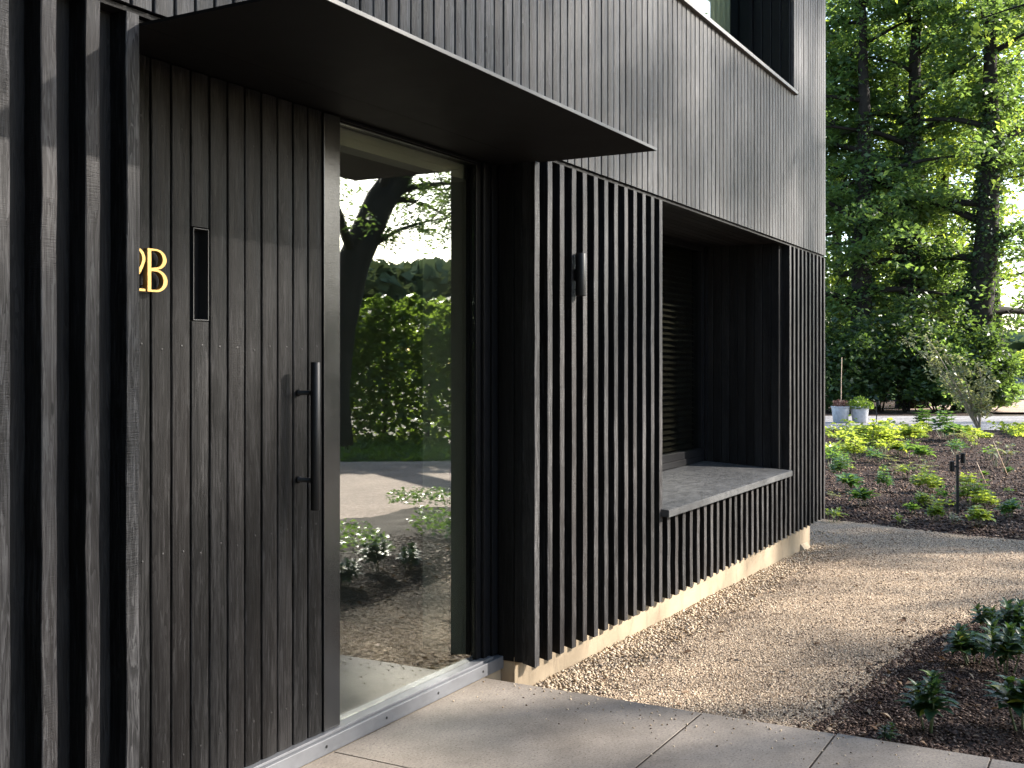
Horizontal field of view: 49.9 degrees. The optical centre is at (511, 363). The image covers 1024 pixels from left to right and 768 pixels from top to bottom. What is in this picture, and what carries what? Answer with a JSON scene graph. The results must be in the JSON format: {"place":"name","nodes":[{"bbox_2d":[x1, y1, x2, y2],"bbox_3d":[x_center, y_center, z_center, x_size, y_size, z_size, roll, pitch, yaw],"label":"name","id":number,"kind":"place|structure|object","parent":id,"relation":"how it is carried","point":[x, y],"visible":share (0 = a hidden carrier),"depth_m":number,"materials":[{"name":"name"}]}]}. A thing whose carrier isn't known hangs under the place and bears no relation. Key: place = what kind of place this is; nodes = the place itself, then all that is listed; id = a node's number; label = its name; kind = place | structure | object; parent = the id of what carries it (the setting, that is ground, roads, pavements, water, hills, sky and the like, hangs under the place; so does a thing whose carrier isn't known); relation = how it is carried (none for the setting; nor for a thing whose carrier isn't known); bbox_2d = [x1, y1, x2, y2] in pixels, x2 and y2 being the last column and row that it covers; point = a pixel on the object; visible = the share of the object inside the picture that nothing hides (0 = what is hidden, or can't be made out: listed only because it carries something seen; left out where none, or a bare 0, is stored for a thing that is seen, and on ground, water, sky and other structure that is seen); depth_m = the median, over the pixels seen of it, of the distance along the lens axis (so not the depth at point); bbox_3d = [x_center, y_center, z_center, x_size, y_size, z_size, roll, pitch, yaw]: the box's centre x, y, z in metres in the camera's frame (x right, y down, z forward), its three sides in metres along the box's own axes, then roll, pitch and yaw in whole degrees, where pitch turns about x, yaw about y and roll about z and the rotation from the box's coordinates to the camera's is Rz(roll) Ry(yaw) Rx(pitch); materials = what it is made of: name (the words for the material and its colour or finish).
{"place":"outdoors","nodes":[
{"label":"outdoors","id":0,"kind":"place"},
{"bbox_2d":[302,678,1023,767],"bbox_3d":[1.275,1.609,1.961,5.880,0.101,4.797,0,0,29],"label":"pavement","id":1,"kind":"structure","parent":0,"point":[467,728],"depth_m":4.55,"materials":[{"name":"concrete"}]},
{"bbox_2d":[453,519,1023,766],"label":"gravel path","id":2,"kind":"structure","parent":0,"point":[831,526],"depth_m":7.10,"materials":[{"name":"beige gravel"}]},
{"bbox_2d":[533,530,895,694],"bbox_3d":[1.209,1.724,8.821,2.571,0.199,7.219,0,0,29],"label":"pebble strip","id":3,"kind":"object","parent":2,"relation":"on","point":[574,672],"visible":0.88,"depth_m":7.10,"materials":[{"name":"beige gravel"}]},
{"bbox_2d":[822,429,1023,540],"bbox_3d":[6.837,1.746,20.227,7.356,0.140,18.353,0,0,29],"label":"bark mulch","id":4,"kind":"object","parent":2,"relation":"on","point":[944,527],"visible":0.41,"depth_m":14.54,"materials":[{"name":"brown wood"}]},
{"bbox_2d":[599,436,1023,752],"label":"leaf litter","id":5,"kind":"object","parent":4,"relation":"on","point":[869,710],"visible":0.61,"depth_m":6.35,"materials":[{"name":"brown plant"}]},
{"bbox_2d":[825,448,847,463],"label":"seedling","id":6,"kind":"object","parent":4,"relation":"on","point":[829,457],"visible":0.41,"depth_m":18.93,"materials":[{"name":"green plant"}]},
{"bbox_2d":[825,506,847,521],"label":"seedling","id":7,"kind":"object","parent":4,"relation":"on","point":[833,512],"visible":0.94,"depth_m":12.40,"materials":[{"name":"green plant"}]},
{"bbox_2d":[827,454,851,476],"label":"bed plant","id":8,"kind":"object","parent":4,"relation":"on","point":[838,466],"visible":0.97,"depth_m":16.63,"materials":[{"name":"green plant"}]},
{"bbox_2d":[825,445,856,467],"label":"seedling","id":9,"kind":"object","parent":4,"relation":"on","point":[827,453],"visible":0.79,"depth_m":18.32,"materials":[{"name":"green plant"}]},
{"bbox_2d":[834,472,864,490],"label":"bed plant","id":10,"kind":"object","parent":4,"relation":"on","point":[850,479],"visible":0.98,"depth_m":14.89,"materials":[{"name":"green plant"}]},
{"bbox_2d":[840,437,867,459],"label":"bed plant","id":11,"kind":"object","parent":4,"relation":"on","point":[849,448],"visible":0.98,"depth_m":19.95,"materials":[{"name":"yellow plant"}]},
{"bbox_2d":[846,487,880,505],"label":"bed plant","id":12,"kind":"object","parent":4,"relation":"on","point":[863,493],"visible":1,"depth_m":13.20,"materials":[{"name":"green plant"}]},
{"bbox_2d":[852,422,882,436],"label":"bed plant","id":13,"kind":"object","parent":4,"relation":"on","point":[862,428],"visible":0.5,"depth_m":24.12,"materials":[{"name":"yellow plant"}]},
{"bbox_2d":[862,446,874,459],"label":"seedling","id":14,"kind":"object","parent":4,"relation":"on","point":[870,450],"visible":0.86,"depth_m":20.03,"materials":[{"name":"green plant"}]},
{"bbox_2d":[861,438,876,449],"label":"seedling","id":15,"kind":"object","parent":4,"relation":"on","point":[868,444],"visible":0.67,"depth_m":21.48,"materials":[{"name":"green plant"}]},
{"bbox_2d":[868,449,885,462],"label":"seedling","id":16,"kind":"object","parent":4,"relation":"on","point":[873,453],"visible":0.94,"depth_m":19.41,"materials":[{"name":"green plant"}]},
{"bbox_2d":[871,439,890,454],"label":"seedling","id":17,"kind":"object","parent":4,"relation":"on","point":[880,444],"visible":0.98,"depth_m":20.89,"materials":[{"name":"yellow plant"}]},
{"bbox_2d":[859,418,903,452],"bbox_3d":[7.196,1.440,21.473,0.874,0.686,0.740,6,-8,8],"label":"bed plant","id":18,"kind":"object","parent":4,"relation":"on","point":[887,436],"visible":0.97,"depth_m":21.40,"materials":[{"name":"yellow plant"}]},
{"bbox_2d":[877,466,888,471],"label":"seedling","id":19,"kind":"object","parent":4,"relation":"on","point":[880,469],"visible":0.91,"depth_m":17.24,"materials":[{"name":"green plant"}]},
{"bbox_2d":[874,468,894,490],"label":"bed plant","id":20,"kind":"object","parent":4,"relation":"on","point":[889,479],"visible":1,"depth_m":14.91,"materials":[{"name":"green plant"}]},
{"bbox_2d":[880,454,899,464],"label":"seedling","id":21,"kind":"object","parent":4,"relation":"on","point":[889,459],"visible":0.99,"depth_m":19.05,"materials":[{"name":"green plant"}]},
{"bbox_2d":[887,440,906,455],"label":"bed plant","id":22,"kind":"object","parent":4,"relation":"on","point":[895,446],"visible":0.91,"depth_m":20.73,"materials":[{"name":"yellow plant"}]},
{"bbox_2d":[892,511,907,523],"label":"seedling","id":23,"kind":"object","parent":4,"relation":"on","point":[897,518],"visible":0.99,"depth_m":12.06,"materials":[{"name":"green plant"}]},
{"bbox_2d":[894,463,916,477],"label":"seedling","id":24,"kind":"object","parent":4,"relation":"on","point":[903,468],"visible":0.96,"depth_m":16.70,"materials":[{"name":"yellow plant"}]},
{"bbox_2d":[899,439,917,457],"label":"seedling","id":25,"kind":"object","parent":4,"relation":"on","point":[908,446],"visible":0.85,"depth_m":20.31,"materials":[{"name":"green plant"}]},
{"bbox_2d":[895,423,929,442],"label":"bed plant","id":26,"kind":"object","parent":4,"relation":"on","point":[905,432],"visible":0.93,"depth_m":24.51,"materials":[{"name":"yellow plant"}]},
{"bbox_2d":[903,502,921,514],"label":"bed plant","id":27,"kind":"object","parent":4,"relation":"on","point":[910,505],"visible":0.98,"depth_m":12.79,"materials":[{"name":"green plant"}]},
{"bbox_2d":[909,405,933,430],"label":"bed plant","id":28,"kind":"object","parent":4,"relation":"on","point":[921,415],"visible":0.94,"depth_m":27.92,"materials":[{"name":"green plant"}]},
{"bbox_2d":[908,459,937,476],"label":"seedling","id":29,"kind":"object","parent":4,"relation":"on","point":[924,465],"visible":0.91,"depth_m":16.70,"materials":[{"name":"green plant"}]},
{"bbox_2d":[910,490,936,506],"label":"bed plant","id":30,"kind":"object","parent":4,"relation":"on","point":[921,497],"visible":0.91,"depth_m":13.47,"materials":[{"name":"green plant"}]},
{"bbox_2d":[910,445,936,461],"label":"bed plant","id":31,"kind":"object","parent":4,"relation":"on","point":[922,450],"visible":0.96,"depth_m":19.46,"materials":[{"name":"green plant"}]},
{"bbox_2d":[825,414,1023,452],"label":"ground cover","id":32,"kind":"object","parent":4,"relation":"on","point":[1016,429],"visible":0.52,"depth_m":26.01,"materials":[{"name":"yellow plant"}]},
{"bbox_2d":[909,467,944,492],"bbox_3d":[5.626,1.603,14.939,0.478,0.341,0.511,-11,12,-42],"label":"bed plant","id":33,"kind":"object","parent":4,"relation":"on","point":[932,482],"visible":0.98,"depth_m":14.87,"materials":[{"name":"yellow plant"}]},
{"bbox_2d":[925,502,947,520],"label":"bed plant","id":34,"kind":"object","parent":4,"relation":"on","point":[936,509],"visible":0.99,"depth_m":12.27,"materials":[{"name":"green plant"}]},
{"bbox_2d":[927,407,956,437],"bbox_3d":[10.045,1.387,25.702,0.609,0.770,0.536,-5,2,-26],"label":"bed plant","id":35,"kind":"object","parent":4,"relation":"on","point":[943,419],"visible":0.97,"depth_m":25.67,"materials":[{"name":"green plant"}]},
{"bbox_2d":[929,498,955,510],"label":"seedling","id":36,"kind":"object","parent":4,"relation":"on","point":[950,500],"visible":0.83,"depth_m":13.06,"materials":[{"name":"green plant"}]},
{"bbox_2d":[932,485,953,504],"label":"seedling","id":37,"kind":"object","parent":4,"relation":"on","point":[945,493],"visible":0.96,"depth_m":13.66,"materials":[{"name":"green plant"}]},
{"bbox_2d":[899,329,998,427],"bbox_3d":[11.588,0.456,29.462,2.748,2.734,1.389,0,0,3],"label":"sapling","id":38,"kind":"object","parent":4,"relation":"on","point":[966,399],"visible":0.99,"depth_m":29.32,"materials":[{"name":"green plant"}]},
{"bbox_2d":[938,423,969,440],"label":"bed plant","id":39,"kind":"object","parent":4,"relation":"on","point":[949,429],"visible":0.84,"depth_m":24.86,"materials":[{"name":"green plant"}]},
{"bbox_2d":[948,512,963,523],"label":"seedling","id":40,"kind":"object","parent":4,"relation":"on","point":[953,517],"visible":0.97,"depth_m":11.93,"materials":[{"name":"green plant"}]},
{"bbox_2d":[949,453,964,513],"bbox_3d":[5.222,1.453,12.910,0.184,0.815,0.054,0,0,0],"label":"garden light","id":41,"kind":"object","parent":4,"relation":"on","point":[952,466],"visible":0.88,"depth_m":12.90,"materials":[{"name":"black metal"}]},
{"bbox_2d":[945,438,969,453],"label":"seedling","id":42,"kind":"object","parent":4,"relation":"on","point":[953,445],"visible":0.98,"depth_m":21.13,"materials":[{"name":"green plant"}]},
{"bbox_2d":[895,0,1023,193],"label":"overhanging tree","id":43,"kind":"object","parent":4,"relation":"on","point":[976,31],"visible":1,"depth_m":13.61,"materials":[{"name":"green plant"}]},
{"bbox_2d":[949,428,977,444],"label":"seedling","id":44,"kind":"object","parent":4,"relation":"on","point":[962,435],"visible":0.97,"depth_m":23.53,"materials":[{"name":"green plant"}]},
{"bbox_2d":[959,472,976,486],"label":"bed plant","id":45,"kind":"object","parent":4,"relation":"on","point":[971,480],"visible":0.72,"depth_m":15.66,"materials":[{"name":"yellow plant"}]},
{"bbox_2d":[950,477,990,504],"bbox_3d":[5.722,1.595,13.644,0.478,0.367,0.474,-7,10,-30],"label":"bed plant","id":46,"kind":"object","parent":4,"relation":"on","point":[965,489],"visible":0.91,"depth_m":13.61,"materials":[{"name":"green plant"}]},
{"bbox_2d":[964,505,995,526],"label":"bed plant","id":47,"kind":"object","parent":4,"relation":"on","point":[983,514],"visible":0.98,"depth_m":11.74,"materials":[{"name":"green plant"}]},
{"bbox_2d":[979,470,988,476],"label":"bed plant","id":48,"kind":"object","parent":4,"relation":"on","point":[984,473],"visible":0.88,"depth_m":16.82,"materials":[{"name":"green plant"}]},
{"bbox_2d":[967,490,1001,510],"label":"bed plant","id":49,"kind":"object","parent":4,"relation":"on","point":[986,499],"visible":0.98,"depth_m":13.19,"materials":[{"name":"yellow plant"}]},
{"bbox_2d":[977,446,994,459],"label":"seedling","id":50,"kind":"object","parent":4,"relation":"on","point":[984,450],"visible":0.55,"depth_m":19.92,"materials":[{"name":"green plant"}]},
{"bbox_2d":[992,440,1007,474],"bbox_3d":[7.659,1.468,17.275,0.381,0.565,0.021,0,0,-32],"label":"cane","id":51,"kind":"object","parent":4,"relation":"on","point":[1000,458],"visible":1,"depth_m":17.28,"materials":[{"name":"brown wood"}]},
{"bbox_2d":[985,441,1018,465],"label":"seedling","id":52,"kind":"object","parent":4,"relation":"on","point":[1001,450],"visible":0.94,"depth_m":18.51,"materials":[{"name":"green plant"}]},
{"bbox_2d":[1002,466,1014,473],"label":"bed plant","id":53,"kind":"object","parent":4,"relation":"on","point":[1009,468],"visible":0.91,"depth_m":17.55,"materials":[{"name":"green plant"}]},
{"bbox_2d":[994,500,1023,517],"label":"bed plant","id":54,"kind":"object","parent":4,"relation":"on","point":[1012,505],"visible":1,"depth_m":12.40,"materials":[{"name":"green plant"}]},
{"bbox_2d":[757,596,1023,763],"bbox_3d":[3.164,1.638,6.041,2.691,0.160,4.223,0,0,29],"label":"bark mulch","id":55,"kind":"object","parent":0,"point":[885,692],"visible":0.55,"depth_m":5.25,"materials":[{"name":"brown wood"}]},
{"bbox_2d":[877,722,901,741],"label":"evergreen plant","id":56,"kind":"object","parent":55,"relation":"on","point":[889,733],"visible":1,"depth_m":4.61,"materials":[{"name":"green plant"}]},
{"bbox_2d":[895,670,958,732],"bbox_3d":[1.809,1.472,4.756,0.248,0.305,0.245,0,0,-9],"label":"evergreen plant","id":57,"kind":"object","parent":55,"relation":"on","point":[926,700],"visible":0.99,"depth_m":4.73,"materials":[{"name":"green plant"}]},
{"bbox_2d":[942,623,987,664],"bbox_3d":[2.474,1.534,5.955,0.273,0.252,0.320,0,0,27],"label":"evergreen plant","id":58,"kind":"object","parent":55,"relation":"on","point":[962,639],"visible":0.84,"depth_m":5.94,"materials":[{"name":"green plant"}]},
{"bbox_2d":[969,603,998,631],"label":"evergreen plant","id":59,"kind":"object","parent":55,"relation":"on","point":[988,612],"visible":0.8,"depth_m":6.71,"materials":[{"name":"green plant"}]},
{"bbox_2d":[973,618,1023,673],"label":"evergreen plant","id":60,"kind":"object","parent":55,"relation":"on","point":[1004,645],"visible":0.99,"depth_m":5.75,"materials":[{"name":"green plant"}]},
{"bbox_2d":[983,675,1023,730],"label":"evergreen plant","id":61,"kind":"object","parent":55,"relation":"on","point":[1012,696],"visible":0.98,"depth_m":4.81,"materials":[{"name":"green plant"}]},
{"bbox_2d":[994,597,1023,631],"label":"evergreen plant","id":62,"kind":"object","parent":55,"relation":"on","point":[1009,613],"visible":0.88,"depth_m":6.42,"materials":[{"name":"green plant"}]},
{"bbox_2d":[825,401,1004,415],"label":"woodland floor","id":63,"kind":"structure","parent":0,"point":[891,410],"depth_m":39.58,"materials":[{"name":"brown plant"}]},
{"bbox_2d":[825,312,861,407],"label":"shrub","id":64,"kind":"object","parent":63,"relation":"on","point":[830,339],"visible":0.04,"depth_m":40.96,"materials":[{"name":"green plant"}]},
{"bbox_2d":[825,306,889,411],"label":"shrub","id":65,"kind":"object","parent":63,"relation":"on","point":[849,393],"visible":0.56,"depth_m":40.06,"materials":[{"name":"green plant"}]},
{"bbox_2d":[824,0,931,345],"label":"broadleaf tree","id":66,"kind":"object","parent":63,"relation":"on","point":[847,183],"visible":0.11,"depth_m":44.48,"materials":[{"name":"green plant"}]},
{"bbox_2d":[831,309,925,410],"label":"shrub","id":67,"kind":"object","parent":63,"relation":"on","point":[880,375],"visible":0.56,"depth_m":40.52,"materials":[{"name":"green plant"}]},
{"bbox_2d":[825,7,948,396],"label":"broadleaf tree","id":68,"kind":"object","parent":63,"relation":"on","point":[831,282],"visible":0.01,"depth_m":52.20,"materials":[{"name":"green plant"}]},
{"bbox_2d":[863,287,963,411],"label":"shrub","id":69,"kind":"object","parent":63,"relation":"on","point":[901,328],"visible":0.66,"depth_m":40.31,"materials":[{"name":"green plant"}]},
{"bbox_2d":[825,5,1019,401],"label":"broadleaf tree","id":70,"kind":"object","parent":63,"relation":"on","point":[933,139],"visible":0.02,"depth_m":50.44,"materials":[{"name":"green plant"}]},
{"bbox_2d":[822,0,1023,408],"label":"broadleaf tree","id":71,"kind":"object","parent":63,"relation":"on","point":[891,67],"visible":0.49,"depth_m":43.74,"materials":[{"name":"green plant"}]},
{"bbox_2d":[825,0,1021,405],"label":"broadleaf tree","id":72,"kind":"object","parent":63,"relation":"on","point":[862,289],"visible":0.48,"depth_m":43.68,"materials":[{"name":"green plant"}]},
{"bbox_2d":[837,0,1023,412],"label":"broadleaf tree","id":73,"kind":"object","parent":63,"relation":"on","point":[979,263],"visible":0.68,"depth_m":42.34,"materials":[{"name":"green plant"}]},
{"bbox_2d":[901,322,976,412],"bbox_3d":[15.730,0.178,40.464,2.883,3.462,2.861,0,0,-17],"label":"shrub","id":74,"kind":"object","parent":63,"relation":"on","point":[957,351],"visible":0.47,"depth_m":39.89,"materials":[{"name":"green plant"}]},
{"bbox_2d":[921,298,1017,411],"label":"shrub","id":75,"kind":"object","parent":63,"relation":"on","point":[974,340],"visible":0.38,"depth_m":40.47,"materials":[{"name":"green plant"}]},
{"bbox_2d":[825,416,1023,429],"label":"road","id":76,"kind":"structure","parent":0,"point":[966,420],"depth_m":34.74,"materials":[{"name":"grey asphalt"}]},
{"bbox_2d":[831,358,849,422],"bbox_3d":[10.023,0.792,33.599,0.580,1.981,0.580,0,0,29],"label":"potted plant","id":77,"kind":"object","parent":76,"relation":"on","point":[840,413],"visible":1,"depth_m":33.43,"materials":[{"name":"grey plant"}]},
{"bbox_2d":[845,395,873,422],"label":"potted plant","id":78,"kind":"object","parent":76,"relation":"on","point":[860,407],"visible":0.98,"depth_m":33.40,"materials":[{"name":"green plant"}]},
{"bbox_2d":[825,2,1023,331],"label":"sky","id":79,"kind":"structure","parent":0,"point":[1010,291],"materials":[{"name":"white"}]},
{"bbox_2d":[891,399,1023,415],"bbox_3d":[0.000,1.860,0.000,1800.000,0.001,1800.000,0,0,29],"label":"ground","id":80,"kind":"structure","parent":0,"point":[1011,413],"depth_m":41.31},
{"bbox_2d":[0,0,825,767],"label":"house","id":81,"kind":"structure","parent":80,"relation":"on","point":[342,404],"depth_m":4.95,"materials":[{"name":"wood"}]},
{"bbox_2d":[138,54,339,767],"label":"front door","id":82,"kind":"structure","parent":81,"relation":"in","point":[239,524],"depth_m":4.00,"materials":[{"name":"wood"}]},
{"bbox_2d":[340,117,498,659],"bbox_3d":[-0.419,0.236,5.144,0.092,2.512,1.448,0,0,30],"label":"side window","id":83,"kind":"structure","parent":81,"relation":"in","point":[482,178],"depth_m":5.56,"materials":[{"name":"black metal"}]},
{"bbox_2d":[574,253,585,295],"bbox_3d":[0.369,-0.482,5.954,0.062,0.230,0.057,0,0,29],"label":"wall light","id":84,"kind":"object","parent":81,"relation":"attached to","point":[580,274],"visible":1,"depth_m":5.93,"materials":[{"name":"black metal"}]},
{"bbox_2d":[662,235,707,469],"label":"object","id":85,"kind":"structure","parent":81,"relation":"in","point":[698,452],"depth_m":9.93,"materials":[{"name":"black metal"}]},
{"bbox_2d":[679,0,798,94],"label":"upper window","id":86,"kind":"structure","parent":81,"relation":"in","point":[765,23],"depth_m":9.97,"materials":[{"name":"black metal"}]},
{"bbox_2d":[830,325,1023,356],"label":"distant wood","id":87,"kind":"object","parent":80,"relation":"on","point":[1017,344],"visible":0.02,"depth_m":157.59,"materials":[{"name":"green plant"}]},
{"bbox_2d":[844,26,1023,337],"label":"broadleaf tree","id":88,"kind":"object","parent":80,"relation":"on","point":[963,242],"visible":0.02,"depth_m":51.98,"materials":[{"name":"green plant"}]},
{"bbox_2d":[910,400,1023,411],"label":"lane","id":89,"kind":"structure","parent":80,"relation":"on","point":[1020,408],"depth_m":42.88,"materials":[{"name":"stone"}]},
{"bbox_2d":[922,1,1023,405],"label":"broadleaf tree","id":90,"kind":"object","parent":80,"relation":"on","point":[950,167],"visible":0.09,"depth_m":47.83,"materials":[{"name":"green plant"}]},
{"bbox_2d":[966,332,1023,412],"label":"shrub","id":91,"kind":"object","parent":80,"relation":"on","point":[1015,369],"visible":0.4,"depth_m":40.90,"materials":[{"name":"green plant"}]},
{"label":"lawn","id":92,"kind":"structure","parent":0,"visible":0},
{"bbox_2d":[875,60,1023,324],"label":"broadleaf tree","id":93,"kind":"object","parent":92,"relation":"on","point":[1011,207],"visible":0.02,"depth_m":56.24,"materials":[{"name":"green plant"}]},
{"bbox_2d":[1013,349,1023,380],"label":"shrub","id":94,"kind":"object","parent":92,"relation":"on","point":[1021,358],"visible":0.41,"depth_m":87.36,"materials":[{"name":"green plant"}]},
{"bbox_2d":[1014,376,1023,383],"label":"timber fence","id":95,"kind":"object","parent":92,"relation":"on","point":[1020,381],"depth_m":91.97,"materials":[{"name":"grey wood"}]}
]}

